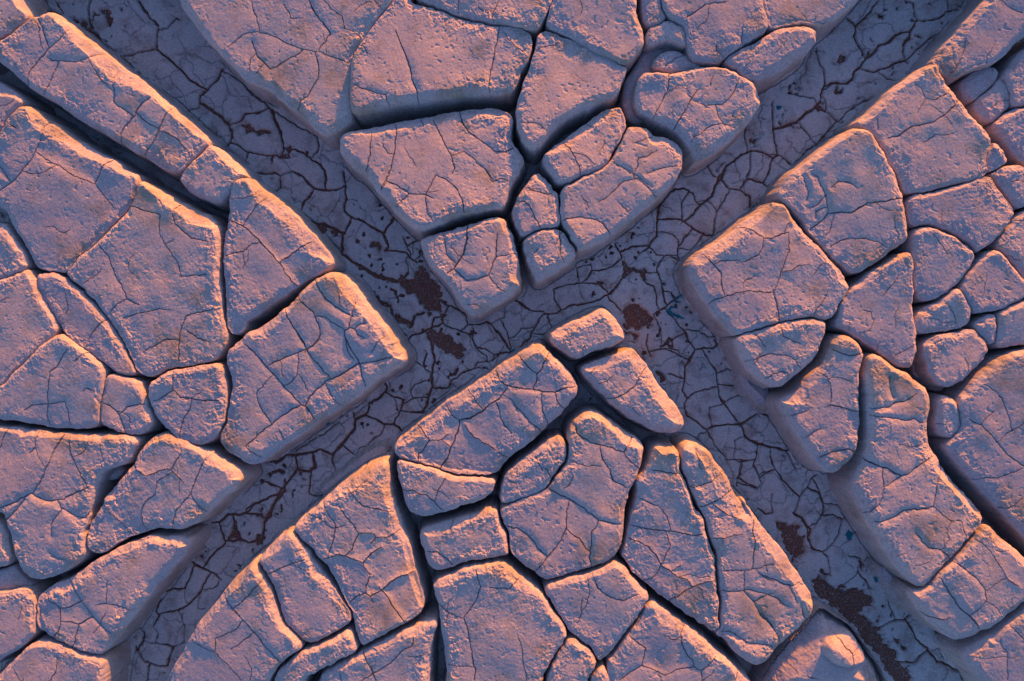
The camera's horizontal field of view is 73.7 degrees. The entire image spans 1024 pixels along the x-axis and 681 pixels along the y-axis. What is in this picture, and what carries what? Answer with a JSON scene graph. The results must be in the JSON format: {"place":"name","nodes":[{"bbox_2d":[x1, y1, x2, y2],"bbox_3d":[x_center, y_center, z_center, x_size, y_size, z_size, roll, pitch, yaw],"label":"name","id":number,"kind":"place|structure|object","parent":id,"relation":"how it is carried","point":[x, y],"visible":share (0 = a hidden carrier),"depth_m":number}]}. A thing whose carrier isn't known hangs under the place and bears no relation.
{"place":"outdoors","nodes":[
{"label":"outdoors","id":0,"kind":"place"},
{"bbox_2d":[0,0,1023,680],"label":"ground","id":1,"kind":"structure","parent":0,"point":[180,40],"depth_m":2.56},
{"bbox_2d":[0,512,18,567],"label":"mud block","id":2,"kind":"structure","parent":1,"relation":"on","point":[7,555],"depth_m":2.42},
{"bbox_2d":[0,223,41,278],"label":"mud block","id":3,"kind":"structure","parent":1,"relation":"on","point":[15,256],"depth_m":2.41},
{"bbox_2d":[0,561,43,589],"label":"mud block","id":4,"kind":"structure","parent":1,"relation":"on","point":[14,575],"depth_m":2.43},
{"bbox_2d":[0,0,50,74],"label":"mud block","id":5,"kind":"structure","parent":1,"relation":"on","point":[15,15],"depth_m":2.41},
{"bbox_2d":[0,81,56,131],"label":"mud block","id":6,"kind":"structure","parent":1,"relation":"on","point":[13,99],"depth_m":2.41},
{"bbox_2d":[0,575,61,662],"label":"mud block","id":7,"kind":"structure","parent":1,"relation":"on","point":[20,630],"depth_m":2.41},
{"bbox_2d":[0,270,65,385],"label":"mud block","id":8,"kind":"structure","parent":1,"relation":"on","point":[30,324],"depth_m":2.40},
{"bbox_2d":[0,334,116,428],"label":"mud block","id":9,"kind":"structure","parent":1,"relation":"on","point":[57,381],"depth_m":2.40},
{"bbox_2d":[0,632,130,680],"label":"mud block","id":10,"kind":"structure","parent":1,"relation":"on","point":[46,656],"depth_m":2.41},
{"bbox_2d":[0,419,159,578],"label":"mud block","id":11,"kind":"structure","parent":1,"relation":"on","point":[57,485],"depth_m":2.40},
{"bbox_2d":[0,106,163,273],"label":"mud block","id":12,"kind":"structure","parent":1,"relation":"on","point":[68,189],"depth_m":2.40},
{"bbox_2d":[37,272,145,375],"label":"mud block","id":13,"kind":"structure","parent":1,"relation":"on","point":[84,320],"depth_m":2.40},
{"bbox_2d":[0,13,229,182],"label":"mud block","id":14,"kind":"structure","parent":1,"relation":"on","point":[89,79],"depth_m":2.40},
{"bbox_2d":[109,463,134,479],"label":"mud block","id":15,"kind":"structure","parent":1,"relation":"on","point":[119,473],"depth_m":2.46},
{"bbox_2d":[36,523,211,653],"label":"mud block","id":16,"kind":"structure","parent":1,"relation":"on","point":[106,601],"depth_m":2.41},
{"bbox_2d":[100,373,168,434],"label":"mud block","id":17,"kind":"structure","parent":1,"relation":"on","point":[127,407],"depth_m":2.40},
{"bbox_2d":[67,182,243,376],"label":"mud block","id":18,"kind":"structure","parent":1,"relation":"on","point":[146,272],"depth_m":2.40},
{"bbox_2d":[87,430,261,552],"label":"mud block","id":19,"kind":"structure","parent":1,"relation":"on","point":[169,479],"depth_m":2.40},
{"bbox_2d":[148,361,232,444],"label":"mud block","id":20,"kind":"structure","parent":1,"relation":"on","point":[191,404],"depth_m":2.40},
{"bbox_2d":[181,145,263,213],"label":"mud block","id":21,"kind":"structure","parent":1,"relation":"on","point":[211,175],"depth_m":2.40},
{"bbox_2d":[167,545,306,680],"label":"mud block","id":22,"kind":"structure","parent":1,"relation":"on","point":[244,631],"depth_m":2.40},
{"bbox_2d":[223,178,346,335],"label":"mud block","id":23,"kind":"structure","parent":1,"relation":"on","point":[281,253],"depth_m":2.40},
{"bbox_2d":[180,0,393,149],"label":"mud block","id":24,"kind":"structure","parent":1,"relation":"on","point":[293,58],"depth_m":2.40},
{"bbox_2d":[259,517,353,641],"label":"mud block","id":25,"kind":"structure","parent":1,"relation":"on","point":[315,607],"depth_m":2.40},
{"bbox_2d":[274,617,360,680],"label":"mud block","id":26,"kind":"structure","parent":1,"relation":"on","point":[307,661],"depth_m":2.40},
{"bbox_2d":[221,272,414,463],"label":"mud block","id":27,"kind":"structure","parent":1,"relation":"on","point":[317,354],"depth_m":2.40},
{"bbox_2d":[320,440,392,494],"bbox_3d":[-0.585,0.476,2.545,0.340,0.062,0.113,-31,90,0],"label":"mud ledge","id":28,"kind":"object","parent":1,"relation":"on","point":[366,454],"visible":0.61,"depth_m":2.53},
{"bbox_2d":[295,450,431,644],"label":"mud block","id":29,"kind":"structure","parent":1,"relation":"on","point":[357,530],"depth_m":2.40},
{"bbox_2d":[317,600,440,680],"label":"mud block","id":30,"kind":"structure","parent":1,"relation":"on","point":[408,651],"depth_m":2.41},
{"bbox_2d":[340,108,526,240],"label":"mud block","id":31,"kind":"structure","parent":1,"relation":"on","point":[422,178],"depth_m":2.40},
{"bbox_2d":[350,0,533,128],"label":"mud block","id":32,"kind":"structure","parent":1,"relation":"on","point":[411,60],"depth_m":2.40},
{"bbox_2d":[397,457,499,515],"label":"mud block","id":33,"kind":"structure","parent":1,"relation":"on","point":[428,490],"depth_m":2.40},
{"bbox_2d":[3,9,907,680],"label":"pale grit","id":34,"kind":"object","parent":1,"relation":"on","point":[661,379],"visible":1,"depth_m":2.57},
{"bbox_2d":[420,495,509,569],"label":"mud block","id":35,"kind":"structure","parent":1,"relation":"on","point":[477,530],"depth_m":2.41},
{"bbox_2d":[421,217,523,320],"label":"mud block","id":36,"kind":"structure","parent":1,"relation":"on","point":[475,269],"depth_m":2.40},
{"bbox_2d":[3,0,961,680],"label":"red silt","id":37,"kind":"object","parent":1,"relation":"on","point":[427,300],"visible":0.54,"depth_m":2.57},
{"bbox_2d":[415,0,551,47],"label":"mud block","id":38,"kind":"structure","parent":1,"relation":"on","point":[529,16],"depth_m":2.40},
{"bbox_2d":[6,0,964,679],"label":"mud crumbs","id":39,"kind":"object","parent":1,"relation":"on","point":[552,282],"visible":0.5,"depth_m":2.56},
{"bbox_2d":[394,339,577,474],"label":"mud block","id":40,"kind":"structure","parent":1,"relation":"on","point":[495,417],"depth_m":2.41},
{"bbox_2d":[433,550,565,680],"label":"mud block","id":41,"kind":"structure","parent":1,"relation":"on","point":[501,618],"depth_m":2.40},
{"bbox_2d":[496,428,565,502],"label":"mud block","id":42,"kind":"structure","parent":1,"relation":"on","point":[531,467],"depth_m":2.40},
{"bbox_2d":[508,174,560,243],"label":"mud block","id":43,"kind":"structure","parent":1,"relation":"on","point":[535,208],"depth_m":2.40},
{"bbox_2d":[519,229,575,287],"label":"mud block","id":44,"kind":"structure","parent":1,"relation":"on","point":[547,256],"depth_m":2.40},
{"bbox_2d":[543,625,595,680],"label":"mud block","id":45,"kind":"structure","parent":1,"relation":"on","point":[573,658],"depth_m":2.40},
{"bbox_2d":[513,31,626,164],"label":"mud block","id":46,"kind":"structure","parent":1,"relation":"on","point":[568,86],"depth_m":2.40},
{"bbox_2d":[499,404,642,578],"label":"mud block","id":47,"kind":"structure","parent":1,"relation":"on","point":[569,518],"depth_m":2.40},
{"bbox_2d":[538,108,625,193],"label":"mud block","id":48,"kind":"structure","parent":1,"relation":"on","point":[590,146],"depth_m":2.40},
{"bbox_2d":[544,307,623,360],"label":"mud block","id":49,"kind":"structure","parent":1,"relation":"on","point":[594,330],"depth_m":2.40},
{"bbox_2d":[540,552,647,659],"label":"mud block","id":50,"kind":"structure","parent":1,"relation":"on","point":[598,607],"depth_m":2.40},
{"bbox_2d":[544,0,643,77],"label":"mud block","id":51,"kind":"structure","parent":1,"relation":"on","point":[611,30],"depth_m":2.40},
{"bbox_2d":[587,657,609,680],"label":"mud block","id":52,"kind":"structure","parent":1,"relation":"on","point":[599,672],"depth_m":2.40},
{"bbox_2d":[558,127,682,259],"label":"mud block","id":53,"kind":"structure","parent":1,"relation":"on","point":[627,186],"depth_m":2.40},
{"bbox_2d":[573,346,683,432],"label":"mud block","id":54,"kind":"structure","parent":1,"relation":"on","point":[620,381],"depth_m":2.40},
{"bbox_2d":[616,48,681,130],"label":"mud block","id":55,"kind":"structure","parent":1,"relation":"on","point":[644,62],"depth_m":2.46},
{"bbox_2d":[636,0,664,36],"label":"mud block","id":56,"kind":"structure","parent":1,"relation":"on","point":[649,13],"depth_m":2.41},
{"bbox_2d":[642,21,685,52],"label":"mud block","id":57,"kind":"structure","parent":1,"relation":"on","point":[669,34],"depth_m":2.41},
{"bbox_2d":[617,435,719,630],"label":"mud block","id":58,"kind":"structure","parent":1,"relation":"on","point":[665,551],"depth_m":2.40},
{"bbox_2d":[650,51,699,73],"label":"mud block","id":59,"kind":"structure","parent":1,"relation":"on","point":[670,62],"depth_m":2.42},
{"bbox_2d":[667,306,683,318],"bbox_3d":[0.618,-0.104,2.559,0.072,0.007,0.035,29,90,0],"label":"dried curl","id":60,"kind":"object","parent":1,"relation":"on","point":[672,313],"visible":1,"depth_m":2.56},
{"bbox_2d":[604,582,749,680],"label":"mud block","id":61,"kind":"structure","parent":1,"relation":"on","point":[662,638],"depth_m":2.40},
{"bbox_2d":[674,294,682,302],"bbox_3d":[0.624,-0.155,2.556,0.037,0.005,0.028,-12,90,0],"label":"dried curl","id":62,"kind":"object","parent":1,"relation":"on","point":[677,297],"visible":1,"depth_m":2.55},
{"bbox_2d":[631,67,759,174],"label":"mud block","id":63,"kind":"structure","parent":1,"relation":"on","point":[701,117],"depth_m":2.40},
{"bbox_2d":[660,0,767,67],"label":"mud block","id":64,"kind":"structure","parent":1,"relation":"on","point":[718,33],"depth_m":2.40},
{"bbox_2d":[670,433,812,664],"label":"mud block","id":65,"kind":"structure","parent":1,"relation":"on","point":[765,608],"depth_m":2.40},
{"bbox_2d":[728,369,769,413],"bbox_3d":[0.894,0.183,2.546,0.231,0.060,0.127,38,90,0],"label":"mud ledge","id":66,"kind":"object","parent":1,"relation":"on","point":[753,395],"visible":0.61,"depth_m":2.53},
{"bbox_2d":[675,203,848,337],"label":"mud block","id":67,"kind":"structure","parent":1,"relation":"on","point":[759,267],"depth_m":2.40},
{"bbox_2d":[719,26,815,93],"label":"mud block","id":68,"kind":"structure","parent":1,"relation":"on","point":[768,61],"depth_m":2.41},
{"bbox_2d":[718,318,824,388],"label":"mud block","id":69,"kind":"structure","parent":1,"relation":"on","point":[779,354],"depth_m":2.40},
{"bbox_2d":[761,0,857,40],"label":"mud block","id":70,"kind":"structure","parent":1,"relation":"on","point":[821,18],"depth_m":2.41},
{"bbox_2d":[765,332,862,472],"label":"mud block","id":71,"kind":"structure","parent":1,"relation":"on","point":[812,409],"depth_m":2.40},
{"bbox_2d":[747,597,886,680],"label":"mud block","id":72,"kind":"structure","parent":1,"relation":"on","point":[823,642],"depth_m":2.47},
{"bbox_2d":[759,129,906,277],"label":"mud block","id":73,"kind":"structure","parent":1,"relation":"on","point":[839,197],"depth_m":2.40},
{"bbox_2d":[845,530,852,539],"bbox_3d":[1.263,0.731,2.558,0.032,0.007,0.032,41,90,0],"label":"lichen clump","id":74,"kind":"object","parent":1,"relation":"on","point":[848,534],"visible":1,"depth_m":2.56},
{"bbox_2d":[823,252,915,368],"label":"mud block","id":75,"kind":"structure","parent":1,"relation":"on","point":[873,313],"depth_m":2.40},
{"bbox_2d":[867,560,907,612],"bbox_3d":[1.433,0.918,2.546,0.116,0.060,0.258,-38,90,0],"label":"mud ledge","id":76,"kind":"object","parent":1,"relation":"on","point":[884,575],"visible":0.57,"depth_m":2.54},
{"bbox_2d":[828,352,981,585],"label":"mud block","id":77,"kind":"structure","parent":1,"relation":"on","point":[910,511],"depth_m":2.40},
{"bbox_2d":[833,65,990,196],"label":"mud block","id":78,"kind":"structure","parent":1,"relation":"on","point":[925,129],"depth_m":2.40},
{"bbox_2d":[898,363,943,391],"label":"mud block","id":79,"kind":"structure","parent":1,"relation":"on","point":[910,371],"depth_m":2.50},
{"bbox_2d":[887,227,973,304],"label":"mud block","id":80,"kind":"structure","parent":1,"relation":"on","point":[942,261],"depth_m":2.41},
{"bbox_2d":[912,289,970,334],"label":"mud block","id":81,"kind":"structure","parent":1,"relation":"on","point":[950,309],"depth_m":2.41},
{"bbox_2d":[926,391,959,437],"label":"mud block","id":82,"kind":"structure","parent":1,"relation":"on","point":[943,419],"depth_m":2.42},
{"bbox_2d":[912,328,987,387],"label":"mud block","id":83,"kind":"structure","parent":1,"relation":"on","point":[948,358],"depth_m":2.41},
{"bbox_2d":[889,522,1023,639],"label":"mud block","id":84,"kind":"structure","parent":1,"relation":"on","point":[974,585],"depth_m":2.40},
{"bbox_2d":[902,177,1013,252],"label":"mud block","id":85,"kind":"structure","parent":1,"relation":"on","point":[975,215],"depth_m":2.40},
{"bbox_2d":[906,0,1023,86],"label":"mud block","id":86,"kind":"structure","parent":1,"relation":"on","point":[976,35],"depth_m":2.41},
{"bbox_2d":[948,67,997,106],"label":"mud block","id":87,"kind":"structure","parent":1,"relation":"on","point":[969,88],"depth_m":2.45},
{"bbox_2d":[927,346,1023,556],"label":"mud block","id":88,"kind":"structure","parent":1,"relation":"on","point":[979,453],"depth_m":2.41},
{"bbox_2d":[961,313,995,344],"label":"mud block","id":89,"kind":"structure","parent":1,"relation":"on","point":[983,326],"depth_m":2.42},
{"bbox_2d":[936,602,1023,680],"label":"mud block","id":90,"kind":"structure","parent":1,"relation":"on","point":[994,652],"depth_m":2.41},
{"bbox_2d":[950,250,1023,314],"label":"mud block","id":91,"kind":"structure","parent":1,"relation":"on","point":[991,280],"depth_m":2.40},
{"bbox_2d":[964,79,1009,127],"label":"mud block","id":92,"kind":"structure","parent":1,"relation":"on","point":[990,104],"depth_m":2.44},
{"bbox_2d":[986,143,1006,173],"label":"mud block","id":93,"kind":"structure","parent":1,"relation":"on","point":[996,158],"depth_m":2.42},
{"bbox_2d":[980,208,1023,278],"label":"mud block","id":94,"kind":"structure","parent":1,"relation":"on","point":[1008,242],"depth_m":2.42},
{"bbox_2d":[982,298,1023,349],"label":"mud block","id":95,"kind":"structure","parent":1,"relation":"on","point":[1010,325],"depth_m":2.41},
{"bbox_2d":[983,107,1023,167],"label":"mud block","id":96,"kind":"structure","parent":1,"relation":"on","point":[1004,131],"depth_m":2.44},
{"bbox_2d":[983,165,1023,210],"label":"mud block","id":97,"kind":"structure","parent":1,"relation":"on","point":[1008,181],"depth_m":2.42},
{"bbox_2d":[990,42,1023,111],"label":"mud block","id":98,"kind":"structure","parent":1,"relation":"on","point":[1009,67],"depth_m":2.44},
{"bbox_2d":[666,270,673,274],"bbox_3d":[0.592,-0.255,2.559,0.032,0.019,0.021,0,90,0],"label":"pebble","id":99,"kind":"object","parent":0,"point":[669,272],"visible":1,"depth_m":2.55}
]}

